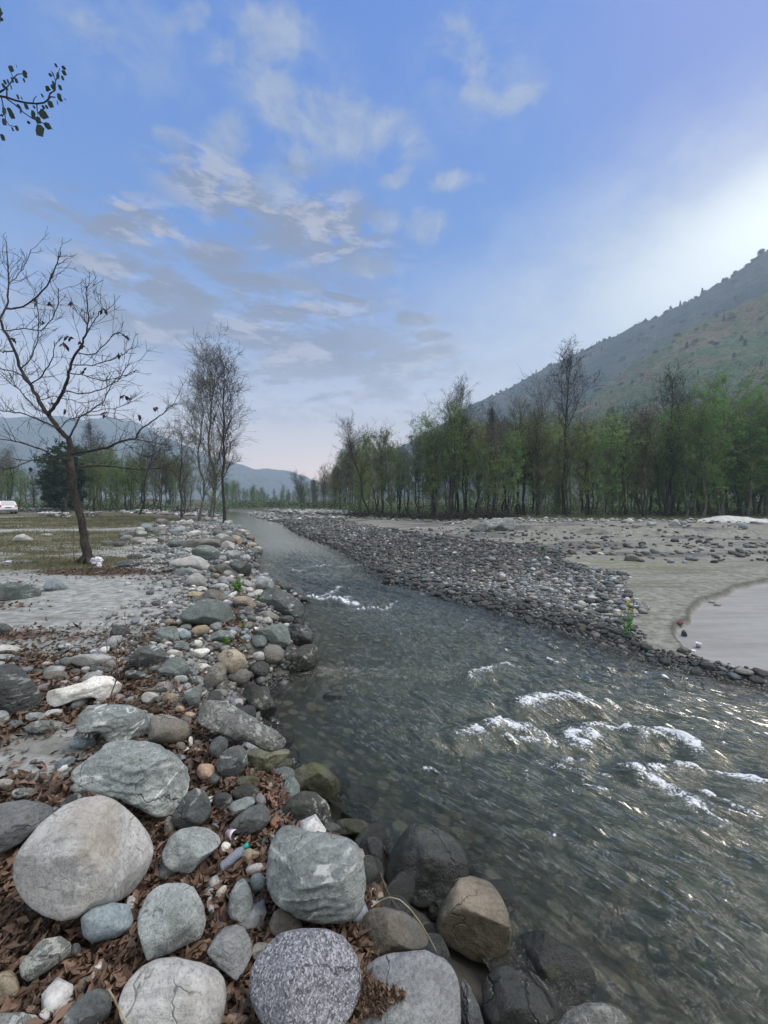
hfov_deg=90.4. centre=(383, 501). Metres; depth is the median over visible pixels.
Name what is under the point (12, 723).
stone
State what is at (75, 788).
loose stone
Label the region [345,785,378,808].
loose stone
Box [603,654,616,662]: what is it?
cobble
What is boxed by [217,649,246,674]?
boulder
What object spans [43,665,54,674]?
loose stone
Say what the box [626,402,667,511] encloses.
alder tree
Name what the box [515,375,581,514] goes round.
alder tree
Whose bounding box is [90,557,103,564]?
plastic bag
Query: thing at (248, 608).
loose stone
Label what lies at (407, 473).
slender tree
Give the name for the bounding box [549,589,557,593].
cobble
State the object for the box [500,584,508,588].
cobble
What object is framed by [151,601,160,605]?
loose stone
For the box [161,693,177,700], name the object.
stone
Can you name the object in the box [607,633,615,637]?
cobble
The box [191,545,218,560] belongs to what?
boulder
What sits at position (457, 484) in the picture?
alder tree
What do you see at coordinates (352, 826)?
stone
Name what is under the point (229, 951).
boulder
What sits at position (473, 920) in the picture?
boulder
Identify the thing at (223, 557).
loose stone
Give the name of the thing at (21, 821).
boulder
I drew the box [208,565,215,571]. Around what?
loose stone
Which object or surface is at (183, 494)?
alder tree
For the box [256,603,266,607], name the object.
stone
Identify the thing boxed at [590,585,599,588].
cobble
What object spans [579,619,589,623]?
cobble
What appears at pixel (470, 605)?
cobble
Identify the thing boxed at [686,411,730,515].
alder tree
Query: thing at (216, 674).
boulder
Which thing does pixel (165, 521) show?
boulder
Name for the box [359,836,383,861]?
stone
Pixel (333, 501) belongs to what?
alder tree
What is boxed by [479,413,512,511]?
alder tree
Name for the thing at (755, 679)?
cobble
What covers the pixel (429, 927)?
loose stone
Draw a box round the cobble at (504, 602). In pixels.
[501,600,508,605]
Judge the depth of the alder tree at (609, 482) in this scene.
52.90 m
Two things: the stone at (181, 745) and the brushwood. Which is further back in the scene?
the brushwood
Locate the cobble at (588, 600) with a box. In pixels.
[584,598,594,603]
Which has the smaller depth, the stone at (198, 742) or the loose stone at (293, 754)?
the stone at (198, 742)
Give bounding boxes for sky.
[0,0,767,481]
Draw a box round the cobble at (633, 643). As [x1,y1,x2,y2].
[630,641,638,645]
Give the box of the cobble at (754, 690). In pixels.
[748,688,765,695]
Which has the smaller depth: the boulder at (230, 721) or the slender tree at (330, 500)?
the boulder at (230, 721)
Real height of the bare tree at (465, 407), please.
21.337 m
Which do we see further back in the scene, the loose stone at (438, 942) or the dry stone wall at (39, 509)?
the dry stone wall at (39, 509)
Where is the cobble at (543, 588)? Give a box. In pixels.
[541,586,549,590]
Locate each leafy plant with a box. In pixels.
[222,635,231,645]
[231,579,243,592]
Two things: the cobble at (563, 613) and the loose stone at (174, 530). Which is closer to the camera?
the cobble at (563, 613)
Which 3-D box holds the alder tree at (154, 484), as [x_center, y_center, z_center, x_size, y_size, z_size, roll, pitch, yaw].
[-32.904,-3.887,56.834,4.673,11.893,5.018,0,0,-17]
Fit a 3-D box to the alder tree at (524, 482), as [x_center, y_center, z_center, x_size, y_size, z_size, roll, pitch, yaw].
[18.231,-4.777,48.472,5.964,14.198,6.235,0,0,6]
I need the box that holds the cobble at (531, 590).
[526,588,535,592]
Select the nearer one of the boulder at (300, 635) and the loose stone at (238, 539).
the boulder at (300, 635)
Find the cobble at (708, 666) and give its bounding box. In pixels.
[700,662,715,670]
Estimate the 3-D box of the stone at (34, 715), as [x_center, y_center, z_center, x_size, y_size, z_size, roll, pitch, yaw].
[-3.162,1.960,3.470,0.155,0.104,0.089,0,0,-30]
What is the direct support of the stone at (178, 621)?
on the ground at (732, 629)
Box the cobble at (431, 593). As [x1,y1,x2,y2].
[428,591,435,596]
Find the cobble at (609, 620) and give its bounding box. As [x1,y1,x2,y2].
[605,618,614,623]
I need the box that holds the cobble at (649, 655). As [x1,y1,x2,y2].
[645,653,654,657]
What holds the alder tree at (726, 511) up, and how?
on the ground at (732, 629)
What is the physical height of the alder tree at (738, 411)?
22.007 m
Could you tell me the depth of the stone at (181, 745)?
3.04 m
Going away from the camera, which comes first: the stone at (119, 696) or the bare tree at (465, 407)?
the stone at (119, 696)
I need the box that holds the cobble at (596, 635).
[592,632,599,638]
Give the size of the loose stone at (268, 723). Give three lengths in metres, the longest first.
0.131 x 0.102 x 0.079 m
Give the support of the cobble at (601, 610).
on the gravel bar pebbles at (335, 529)
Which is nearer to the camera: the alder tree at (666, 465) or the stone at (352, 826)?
the stone at (352, 826)
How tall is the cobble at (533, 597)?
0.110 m
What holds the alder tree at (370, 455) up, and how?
on the ground at (732, 629)
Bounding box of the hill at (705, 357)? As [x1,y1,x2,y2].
[491,293,767,504]
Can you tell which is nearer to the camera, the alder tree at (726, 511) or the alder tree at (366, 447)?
the alder tree at (726, 511)
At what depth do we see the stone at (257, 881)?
1.94 m
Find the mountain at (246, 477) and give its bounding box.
[0,416,294,499]
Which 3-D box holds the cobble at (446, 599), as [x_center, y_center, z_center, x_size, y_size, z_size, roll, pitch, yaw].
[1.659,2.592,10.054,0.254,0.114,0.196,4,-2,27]
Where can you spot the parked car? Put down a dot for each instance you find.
(11, 506)
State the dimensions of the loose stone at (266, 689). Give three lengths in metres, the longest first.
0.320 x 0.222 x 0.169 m
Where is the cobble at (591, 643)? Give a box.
[585,640,596,646]
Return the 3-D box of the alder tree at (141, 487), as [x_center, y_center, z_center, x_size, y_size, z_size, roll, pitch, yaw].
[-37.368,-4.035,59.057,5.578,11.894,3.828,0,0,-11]
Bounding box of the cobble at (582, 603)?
[577,600,586,606]
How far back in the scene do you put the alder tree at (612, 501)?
49.77 m
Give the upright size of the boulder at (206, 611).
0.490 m
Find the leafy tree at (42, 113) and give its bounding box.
[0,8,66,140]
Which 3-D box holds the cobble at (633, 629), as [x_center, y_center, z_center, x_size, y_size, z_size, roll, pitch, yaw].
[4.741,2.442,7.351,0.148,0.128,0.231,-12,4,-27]
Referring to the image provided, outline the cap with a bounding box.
[243,842,248,849]
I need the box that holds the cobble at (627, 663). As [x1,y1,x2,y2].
[618,656,629,665]
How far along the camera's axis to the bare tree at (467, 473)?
58.20 m
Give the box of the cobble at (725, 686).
[721,684,740,692]
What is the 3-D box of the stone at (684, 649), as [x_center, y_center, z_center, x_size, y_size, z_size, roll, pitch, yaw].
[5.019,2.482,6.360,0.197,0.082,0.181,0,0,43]
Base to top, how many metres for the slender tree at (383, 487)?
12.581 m
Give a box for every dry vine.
[370,896,436,951]
[380,852,399,909]
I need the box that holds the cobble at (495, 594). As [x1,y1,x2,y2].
[492,592,500,596]
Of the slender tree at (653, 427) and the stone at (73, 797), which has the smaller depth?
the stone at (73, 797)
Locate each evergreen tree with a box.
[27,467,65,507]
[31,436,101,512]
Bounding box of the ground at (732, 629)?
[0,499,767,1023]
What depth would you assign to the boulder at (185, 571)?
10.39 m
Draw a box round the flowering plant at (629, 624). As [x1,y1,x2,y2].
[619,597,635,634]
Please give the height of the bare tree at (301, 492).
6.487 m
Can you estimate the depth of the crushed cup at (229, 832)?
2.23 m
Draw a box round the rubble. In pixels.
[119,508,767,563]
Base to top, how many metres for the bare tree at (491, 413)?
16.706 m
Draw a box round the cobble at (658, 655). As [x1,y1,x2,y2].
[655,653,662,657]
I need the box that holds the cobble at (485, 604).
[480,601,489,606]
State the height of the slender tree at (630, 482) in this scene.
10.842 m
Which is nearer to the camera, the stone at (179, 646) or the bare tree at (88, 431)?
the stone at (179, 646)
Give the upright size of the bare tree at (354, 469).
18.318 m
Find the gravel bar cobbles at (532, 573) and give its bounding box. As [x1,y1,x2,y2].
[352,556,767,701]
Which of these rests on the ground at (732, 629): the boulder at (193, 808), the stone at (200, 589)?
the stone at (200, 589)
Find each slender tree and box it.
[20,472,31,501]
[94,463,109,507]
[118,487,125,515]
[169,451,182,506]
[311,485,315,507]
[325,473,334,496]
[327,485,333,508]
[332,466,341,507]
[335,475,343,511]
[342,449,358,512]
[375,447,390,511]
[383,460,399,513]
[386,460,399,510]
[400,452,417,515]
[411,432,429,509]
[466,425,475,509]
[540,430,560,514]
[559,425,581,513]
[570,452,589,493]
[599,447,619,516]
[623,444,637,512]
[628,418,662,515]
[628,435,637,510]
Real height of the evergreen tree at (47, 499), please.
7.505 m
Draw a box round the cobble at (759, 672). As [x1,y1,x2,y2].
[752,667,767,677]
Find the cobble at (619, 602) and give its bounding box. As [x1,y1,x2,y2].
[615,601,625,604]
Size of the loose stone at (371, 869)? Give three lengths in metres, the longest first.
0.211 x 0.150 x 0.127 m
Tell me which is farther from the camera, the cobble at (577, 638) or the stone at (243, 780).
the cobble at (577, 638)
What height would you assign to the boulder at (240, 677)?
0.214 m
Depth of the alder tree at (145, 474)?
94.16 m
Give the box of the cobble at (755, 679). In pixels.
[749,675,763,684]
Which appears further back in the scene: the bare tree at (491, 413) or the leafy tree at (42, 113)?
the bare tree at (491, 413)
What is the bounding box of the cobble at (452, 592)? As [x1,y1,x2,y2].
[447,590,455,594]
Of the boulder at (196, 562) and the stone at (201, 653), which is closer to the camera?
the stone at (201, 653)
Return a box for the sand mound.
[697,516,767,522]
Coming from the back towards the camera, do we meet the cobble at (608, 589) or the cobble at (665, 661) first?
the cobble at (608, 589)
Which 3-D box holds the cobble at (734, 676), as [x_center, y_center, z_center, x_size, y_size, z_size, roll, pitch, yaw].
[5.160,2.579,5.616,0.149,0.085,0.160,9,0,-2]
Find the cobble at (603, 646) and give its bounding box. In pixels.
[596,644,607,649]
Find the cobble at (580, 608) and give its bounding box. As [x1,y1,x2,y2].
[573,606,584,611]
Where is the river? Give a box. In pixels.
[179,506,767,1023]
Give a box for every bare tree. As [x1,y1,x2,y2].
[0,226,189,564]
[0,442,25,500]
[0,453,19,500]
[71,414,116,511]
[80,447,109,511]
[88,450,104,510]
[105,450,124,506]
[119,458,132,506]
[123,421,174,514]
[138,459,163,509]
[155,321,255,517]
[156,354,241,520]
[158,458,173,510]
[167,461,182,504]
[174,469,197,507]
[175,453,209,511]
[193,340,252,523]
[289,469,307,509]
[297,483,302,506]
[329,464,344,509]
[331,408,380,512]
[340,448,349,507]
[341,451,354,486]
[342,460,355,502]
[343,441,356,506]
[427,372,489,513]
[449,407,474,514]
[461,428,476,512]
[470,395,519,513]
[504,428,543,499]
[519,334,604,515]
[641,357,702,515]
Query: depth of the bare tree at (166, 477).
55.95 m
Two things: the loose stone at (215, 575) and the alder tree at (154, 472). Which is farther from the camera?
the alder tree at (154, 472)
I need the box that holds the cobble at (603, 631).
[599,629,608,634]
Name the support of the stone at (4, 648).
on the ground at (732, 629)
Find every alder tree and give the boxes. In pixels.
[0,460,19,511]
[11,465,34,507]
[22,467,42,507]
[79,441,113,511]
[82,430,116,508]
[83,458,93,509]
[89,438,132,511]
[98,441,114,507]
[101,451,135,511]
[108,465,125,505]
[118,469,135,510]
[120,453,149,510]
[124,441,151,508]
[124,467,138,506]
[130,454,150,499]
[132,457,155,508]
[138,444,163,507]
[147,444,177,510]
[148,452,174,509]
[156,411,195,517]
[162,452,183,508]
[162,454,174,507]
[172,452,200,506]
[175,455,197,513]
[197,428,238,518]
[227,477,237,503]
[227,479,239,504]
[248,484,259,502]
[261,490,267,504]
[280,488,284,501]
[298,482,308,506]
[305,476,316,507]
[309,479,318,505]
[314,462,336,508]
[327,448,347,506]
[327,471,340,508]
[328,456,345,507]
[332,436,362,504]
[340,433,363,505]
[342,437,361,504]
[346,449,371,511]
[351,453,371,511]
[352,424,384,509]
[358,421,404,511]
[358,428,380,507]
[362,446,387,511]
[363,448,385,512]
[364,421,401,512]
[385,446,408,512]
[385,447,410,506]
[387,438,412,508]
[395,431,429,513]
[396,447,416,512]
[404,403,441,497]
[405,411,452,515]
[405,430,429,513]
[408,387,485,512]
[409,418,446,513]
[412,437,442,512]
[421,433,448,514]
[427,397,470,514]
[428,417,461,514]
[440,437,469,511]
[457,407,480,501]
[458,415,499,512]
[461,434,502,513]
[464,415,500,510]
[468,404,514,512]
[469,420,520,512]
[471,419,507,513]
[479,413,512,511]
[489,390,545,514]
[490,421,530,515]
[490,422,533,513]
[491,415,527,510]
[504,413,543,515]
[508,407,540,512]
[514,395,563,512]
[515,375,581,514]
[518,401,570,514]
[519,413,557,513]
[524,413,554,510]
[542,431,575,514]
[544,408,568,505]
[544,414,577,512]
[545,433,579,515]
[556,412,602,515]
[562,414,601,516]
[566,423,601,511]
[571,413,613,509]
[571,441,604,514]
[585,395,655,515]
[589,412,629,512]
[598,448,618,513]
[599,415,648,516]
[600,430,630,514]
[601,394,660,515]
[604,428,642,514]
[613,405,676,515]
[613,407,670,509]
[623,422,646,510]
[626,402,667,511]
[627,416,680,493]
[627,436,653,513]
[633,390,696,516]
[633,396,708,509]
[633,428,674,514]
[640,422,686,507]
[653,390,721,515]
[654,405,752,515]
[660,416,719,516]
[662,443,686,512]
[663,350,767,515]
[667,389,759,516]
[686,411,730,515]
[693,412,723,514]
[699,415,734,511]
[712,391,752,515]
[712,420,742,515]
[714,386,767,515]
[717,395,767,515]
[720,375,767,504]
[723,411,744,514]
[726,399,767,516]
[726,424,767,515]
[734,388,767,513]
[738,416,767,496]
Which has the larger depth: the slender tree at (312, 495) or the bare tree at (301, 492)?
the slender tree at (312, 495)
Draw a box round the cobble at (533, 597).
[529,596,537,599]
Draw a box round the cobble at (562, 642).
[557,640,569,647]
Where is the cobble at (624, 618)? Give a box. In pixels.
[621,615,632,621]
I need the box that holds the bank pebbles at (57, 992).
[0,521,383,1019]
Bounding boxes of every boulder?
[0,582,40,600]
[0,663,41,715]
[0,800,53,852]
[0,970,19,998]
[0,1012,37,1023]
[12,534,32,541]
[13,795,152,920]
[19,936,70,980]
[24,720,66,732]
[43,578,68,590]
[46,676,121,706]
[63,988,111,1023]
[69,654,117,666]
[71,740,189,817]
[76,704,148,742]
[81,902,132,942]
[116,560,139,566]
[118,957,226,1023]
[126,553,142,558]
[128,644,165,667]
[135,530,146,534]
[137,883,205,960]
[146,547,167,551]
[148,714,191,743]
[152,528,167,532]
[153,626,179,641]
[155,519,167,523]
[155,537,167,542]
[157,657,189,676]
[162,826,220,873]
[169,555,209,569]
[172,788,211,828]
[175,568,200,575]
[179,598,235,624]
[182,538,220,547]
[183,685,201,707]
[185,573,204,585]
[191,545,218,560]
[191,625,209,636]
[197,700,285,751]
[198,589,230,600]
[203,662,226,688]
[207,924,251,980]
[210,630,234,640]
[213,564,230,574]
[214,583,228,588]
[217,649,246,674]
[217,745,247,776]
[218,576,234,582]
[221,541,234,549]
[221,550,240,560]
[224,570,238,576]
[228,878,252,922]
[229,561,251,575]
[229,803,270,834]
[230,669,250,685]
[232,596,254,607]
[239,579,254,589]
[240,555,250,560]
[242,682,275,716]
[247,747,289,772]
[248,661,269,677]
[249,549,261,554]
[249,928,360,1023]
[250,576,273,589]
[252,623,290,646]
[257,611,278,621]
[259,588,303,617]
[263,644,283,664]
[266,825,365,923]
[269,908,301,936]
[278,615,293,623]
[278,758,293,767]
[282,791,330,825]
[283,644,318,671]
[288,625,312,645]
[294,762,340,800]
[301,597,309,601]
[328,683,352,691]
[358,950,460,1023]
[361,907,427,955]
[381,580,390,584]
[385,824,468,907]
[436,876,511,963]
[461,978,483,1023]
[467,717,488,721]
[470,518,502,531]
[482,964,553,1023]
[493,517,515,530]
[515,930,595,1005]
[557,1002,627,1023]
[586,545,595,548]
[624,554,637,560]
[647,521,656,525]
[669,519,680,525]
[738,524,747,529]
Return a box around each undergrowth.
[13,481,763,514]
[340,509,523,520]
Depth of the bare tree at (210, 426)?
40.19 m
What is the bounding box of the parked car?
[0,501,17,513]
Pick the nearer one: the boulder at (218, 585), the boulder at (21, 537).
the boulder at (218, 585)
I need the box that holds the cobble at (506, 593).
[504,591,511,595]
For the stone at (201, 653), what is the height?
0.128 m
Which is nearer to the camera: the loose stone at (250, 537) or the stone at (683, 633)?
the stone at (683, 633)
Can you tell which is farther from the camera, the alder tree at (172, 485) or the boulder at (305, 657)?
the alder tree at (172, 485)
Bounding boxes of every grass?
[0,515,195,572]
[356,512,767,519]
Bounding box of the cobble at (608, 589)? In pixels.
[604,587,612,591]
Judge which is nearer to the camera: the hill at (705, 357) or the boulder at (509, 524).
the boulder at (509, 524)
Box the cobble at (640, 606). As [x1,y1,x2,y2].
[636,605,647,609]
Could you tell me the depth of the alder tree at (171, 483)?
69.16 m
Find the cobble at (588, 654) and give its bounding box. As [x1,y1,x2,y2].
[586,652,598,657]
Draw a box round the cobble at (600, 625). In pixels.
[596,621,607,628]
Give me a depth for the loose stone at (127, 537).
19.19 m
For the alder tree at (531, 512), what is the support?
on the ground at (732, 629)
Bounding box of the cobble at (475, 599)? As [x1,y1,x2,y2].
[471,597,480,601]
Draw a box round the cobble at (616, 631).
[610,628,623,634]
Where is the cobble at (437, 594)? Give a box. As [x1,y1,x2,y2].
[435,592,443,596]
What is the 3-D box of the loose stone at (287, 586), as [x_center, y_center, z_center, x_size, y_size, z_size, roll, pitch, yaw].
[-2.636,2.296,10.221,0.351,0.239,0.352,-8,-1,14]
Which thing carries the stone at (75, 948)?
on the leaf litter at (69, 967)
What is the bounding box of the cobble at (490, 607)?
[485,605,494,610]
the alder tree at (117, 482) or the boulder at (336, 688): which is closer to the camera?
the boulder at (336, 688)
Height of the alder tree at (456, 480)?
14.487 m
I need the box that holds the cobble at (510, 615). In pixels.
[505,612,513,618]
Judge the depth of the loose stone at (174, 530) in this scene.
23.90 m
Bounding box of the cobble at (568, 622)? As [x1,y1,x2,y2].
[563,619,573,625]
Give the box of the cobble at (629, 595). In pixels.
[622,593,632,597]
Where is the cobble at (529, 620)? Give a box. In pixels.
[525,618,533,623]
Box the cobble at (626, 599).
[622,598,630,602]
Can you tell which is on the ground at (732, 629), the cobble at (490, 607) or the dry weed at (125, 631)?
the dry weed at (125, 631)
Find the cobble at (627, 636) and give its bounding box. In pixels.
[622,634,631,638]
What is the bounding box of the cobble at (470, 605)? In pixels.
[466,602,474,607]
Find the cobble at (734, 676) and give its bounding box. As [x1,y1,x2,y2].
[727,672,740,679]
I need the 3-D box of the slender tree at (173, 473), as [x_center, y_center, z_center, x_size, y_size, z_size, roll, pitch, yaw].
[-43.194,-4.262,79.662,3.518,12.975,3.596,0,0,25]
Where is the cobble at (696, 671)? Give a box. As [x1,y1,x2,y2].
[690,666,702,676]
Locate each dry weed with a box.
[71,530,74,561]
[106,640,121,705]
[124,610,127,654]
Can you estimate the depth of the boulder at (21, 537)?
18.84 m
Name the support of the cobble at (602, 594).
on the ground at (732, 629)
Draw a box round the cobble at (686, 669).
[680,666,688,671]
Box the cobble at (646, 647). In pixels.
[639,643,652,650]
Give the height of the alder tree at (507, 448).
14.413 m
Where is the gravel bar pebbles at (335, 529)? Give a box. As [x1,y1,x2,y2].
[263,512,767,695]
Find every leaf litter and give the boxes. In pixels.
[0,561,384,1023]
[355,967,406,1021]
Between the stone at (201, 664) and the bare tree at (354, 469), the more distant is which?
the bare tree at (354, 469)
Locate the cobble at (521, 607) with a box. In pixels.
[517,605,525,609]
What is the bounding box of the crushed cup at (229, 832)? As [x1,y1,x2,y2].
[225,828,238,839]
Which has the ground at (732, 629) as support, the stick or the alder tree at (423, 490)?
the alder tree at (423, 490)
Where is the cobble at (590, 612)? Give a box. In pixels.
[588,610,597,614]
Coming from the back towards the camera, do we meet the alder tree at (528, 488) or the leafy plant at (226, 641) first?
the alder tree at (528, 488)
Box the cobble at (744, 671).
[735,668,754,675]
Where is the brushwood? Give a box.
[345,507,522,520]
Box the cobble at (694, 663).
[691,661,698,666]
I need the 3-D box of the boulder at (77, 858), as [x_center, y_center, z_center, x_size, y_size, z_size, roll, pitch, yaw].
[-1.478,1.752,1.887,0.511,0.430,0.385,0,0,0]
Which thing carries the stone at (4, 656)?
on the ground at (732, 629)
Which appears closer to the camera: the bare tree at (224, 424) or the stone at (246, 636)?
the stone at (246, 636)
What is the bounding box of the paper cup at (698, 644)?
[695,642,701,647]
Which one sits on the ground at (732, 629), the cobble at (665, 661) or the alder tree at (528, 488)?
the alder tree at (528, 488)
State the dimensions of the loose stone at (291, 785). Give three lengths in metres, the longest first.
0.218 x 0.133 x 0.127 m
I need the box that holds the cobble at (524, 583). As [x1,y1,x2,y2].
[519,581,527,585]
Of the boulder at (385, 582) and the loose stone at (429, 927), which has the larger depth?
the boulder at (385, 582)
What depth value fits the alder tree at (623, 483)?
45.84 m
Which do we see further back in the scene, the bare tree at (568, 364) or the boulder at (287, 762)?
the bare tree at (568, 364)
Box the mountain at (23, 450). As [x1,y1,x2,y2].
[0,432,164,498]
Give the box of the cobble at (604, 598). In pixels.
[600,596,610,600]
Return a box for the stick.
[107,988,127,1023]
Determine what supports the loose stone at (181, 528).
on the ground at (732, 629)
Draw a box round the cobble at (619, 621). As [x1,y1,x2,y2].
[614,619,625,624]
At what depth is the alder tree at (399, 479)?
62.97 m
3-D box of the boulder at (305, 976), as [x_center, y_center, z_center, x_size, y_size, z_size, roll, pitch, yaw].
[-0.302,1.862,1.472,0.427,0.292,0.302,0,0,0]
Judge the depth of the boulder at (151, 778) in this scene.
2.35 m
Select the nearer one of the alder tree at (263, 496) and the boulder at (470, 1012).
the boulder at (470, 1012)
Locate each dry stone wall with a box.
[17,507,61,511]
[37,511,72,517]
[83,511,102,516]
[171,508,192,511]
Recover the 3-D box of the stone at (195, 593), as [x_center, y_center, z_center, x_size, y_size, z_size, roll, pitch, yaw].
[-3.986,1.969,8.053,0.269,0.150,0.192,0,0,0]
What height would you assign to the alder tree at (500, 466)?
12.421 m
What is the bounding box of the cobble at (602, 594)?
[598,593,608,596]
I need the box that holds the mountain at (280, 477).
[255,468,319,491]
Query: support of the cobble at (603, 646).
on the gravel bar pebbles at (335, 529)
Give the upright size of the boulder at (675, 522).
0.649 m
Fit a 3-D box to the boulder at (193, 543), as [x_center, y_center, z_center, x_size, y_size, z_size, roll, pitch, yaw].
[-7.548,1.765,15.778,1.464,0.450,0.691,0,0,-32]
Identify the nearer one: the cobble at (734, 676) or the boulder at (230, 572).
the cobble at (734, 676)
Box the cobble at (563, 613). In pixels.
[560,611,568,615]
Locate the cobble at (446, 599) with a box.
[442,597,451,601]
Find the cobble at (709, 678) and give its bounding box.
[702,676,717,683]
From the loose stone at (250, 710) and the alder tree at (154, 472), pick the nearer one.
the loose stone at (250, 710)
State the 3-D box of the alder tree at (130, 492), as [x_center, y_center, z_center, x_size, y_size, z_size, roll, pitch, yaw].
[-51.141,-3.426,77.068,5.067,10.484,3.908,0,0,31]
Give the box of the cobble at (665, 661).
[659,657,670,665]
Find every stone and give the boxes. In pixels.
[0,623,12,634]
[0,645,20,652]
[0,654,13,660]
[0,710,8,723]
[0,779,15,789]
[7,720,23,727]
[12,788,36,798]
[25,712,44,719]
[33,669,43,673]
[37,683,49,690]
[39,1008,57,1022]
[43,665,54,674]
[43,671,67,679]
[45,709,64,715]
[54,756,75,768]
[59,793,83,807]
[68,737,96,748]
[69,783,88,794]
[71,943,81,959]
[77,977,90,992]
[81,666,90,672]
[81,671,104,681]
[90,665,111,671]
[95,698,107,701]
[101,540,112,545]
[105,660,115,668]
[110,625,130,636]
[113,541,124,546]
[115,694,124,699]
[120,535,132,540]
[124,896,135,907]
[125,530,136,535]
[125,670,148,679]
[130,537,145,543]
[140,523,152,529]
[141,692,158,703]
[144,539,157,544]
[146,713,153,721]
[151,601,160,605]
[152,547,166,551]
[156,681,170,691]
[158,530,165,534]
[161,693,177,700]
[164,816,175,834]
[167,539,185,546]
[167,649,181,656]
[169,528,178,532]
[173,642,189,650]
[174,675,187,682]
[175,551,188,556]
[175,705,184,711]
[176,526,185,530]
[176,619,185,624]
[176,742,184,749]
[179,629,190,639]
[180,624,191,629]
[181,717,190,721]
[182,548,191,552]
[183,519,193,524]
[183,712,195,717]
[187,530,200,535]
[188,591,201,596]
[188,736,192,747]
[189,676,203,683]
[190,648,209,657]
[193,640,202,646]
[194,740,201,746]
[196,586,206,591]
[197,663,207,667]
[197,763,214,779]
[207,691,221,700]
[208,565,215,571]
[209,736,227,758]
[210,623,221,630]
[211,573,219,578]
[212,529,224,535]
[213,689,227,696]
[213,792,232,809]
[214,534,227,539]
[214,885,226,896]
[218,555,226,561]
[221,536,234,542]
[221,842,230,852]
[225,1013,248,1023]
[227,627,241,632]
[228,797,254,813]
[231,784,258,799]
[233,532,242,536]
[233,535,242,544]
[234,698,242,704]
[236,776,259,785]
[237,614,244,620]
[237,848,258,861]
[239,705,255,717]
[241,999,250,1012]
[243,606,253,611]
[243,634,250,640]
[244,535,254,541]
[245,611,255,616]
[245,863,262,874]
[246,587,253,592]
[247,542,256,547]
[250,873,264,891]
[251,635,266,647]
[252,563,259,568]
[252,651,264,660]
[252,942,267,959]
[253,546,262,552]
[253,589,262,594]
[255,793,265,803]
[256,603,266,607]
[256,920,264,931]
[260,686,269,693]
[262,617,272,623]
[263,720,271,726]
[270,819,276,827]
[274,766,294,779]
[279,582,292,590]
[279,729,294,747]
[283,777,299,795]
[287,750,300,764]
[323,691,340,700]
[323,702,331,707]
[326,822,340,832]
[329,766,350,795]
[334,818,367,835]
[341,810,353,818]
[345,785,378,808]
[353,811,371,823]
[354,824,389,851]
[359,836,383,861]
[363,855,377,884]
[372,856,383,883]
[378,894,413,917]
[385,871,414,903]
[421,933,450,963]
[423,923,446,943]
[428,905,440,920]
[469,865,483,876]
[503,897,518,911]
[518,847,531,860]
[602,613,612,615]
[678,647,691,652]
[681,630,686,636]
[735,691,746,699]
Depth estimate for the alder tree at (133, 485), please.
54.04 m
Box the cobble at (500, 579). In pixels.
[497,577,504,581]
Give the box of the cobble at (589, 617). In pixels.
[585,615,593,619]
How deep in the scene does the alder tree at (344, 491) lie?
107.24 m
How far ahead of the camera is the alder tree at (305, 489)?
107.64 m
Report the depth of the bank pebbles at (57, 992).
5.27 m
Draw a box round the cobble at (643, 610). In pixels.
[638,608,647,613]
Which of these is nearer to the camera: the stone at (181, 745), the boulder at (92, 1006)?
the boulder at (92, 1006)
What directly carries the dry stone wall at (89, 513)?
on the ground at (732, 629)
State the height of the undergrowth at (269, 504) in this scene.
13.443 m
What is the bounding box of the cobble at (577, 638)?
[573,635,582,640]
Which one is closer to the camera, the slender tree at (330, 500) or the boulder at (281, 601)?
the boulder at (281, 601)
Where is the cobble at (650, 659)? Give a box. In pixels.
[646,657,656,662]
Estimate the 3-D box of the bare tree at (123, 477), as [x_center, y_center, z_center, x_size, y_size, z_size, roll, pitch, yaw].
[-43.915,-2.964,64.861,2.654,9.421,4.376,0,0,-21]
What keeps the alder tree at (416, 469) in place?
on the ground at (732, 629)
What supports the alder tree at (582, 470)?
on the ground at (732, 629)
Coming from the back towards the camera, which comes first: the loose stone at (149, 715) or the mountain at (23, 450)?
the mountain at (23, 450)
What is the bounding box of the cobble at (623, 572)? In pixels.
[618,570,627,574]
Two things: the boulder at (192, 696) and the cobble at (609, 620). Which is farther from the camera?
the cobble at (609, 620)
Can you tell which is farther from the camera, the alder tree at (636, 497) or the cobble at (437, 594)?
the alder tree at (636, 497)
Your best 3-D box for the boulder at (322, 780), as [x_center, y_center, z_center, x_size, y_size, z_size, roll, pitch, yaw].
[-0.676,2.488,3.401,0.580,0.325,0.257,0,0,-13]
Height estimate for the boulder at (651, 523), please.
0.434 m
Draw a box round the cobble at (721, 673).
[715,671,726,674]
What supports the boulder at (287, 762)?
on the ground at (732, 629)
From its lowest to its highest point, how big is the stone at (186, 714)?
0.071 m
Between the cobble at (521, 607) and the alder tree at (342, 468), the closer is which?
the cobble at (521, 607)
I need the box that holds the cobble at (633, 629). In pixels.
[623,624,635,631]
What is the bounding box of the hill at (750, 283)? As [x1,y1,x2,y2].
[286,250,767,499]
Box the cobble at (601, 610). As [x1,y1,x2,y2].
[595,607,606,612]
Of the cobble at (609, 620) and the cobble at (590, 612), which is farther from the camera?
the cobble at (590, 612)

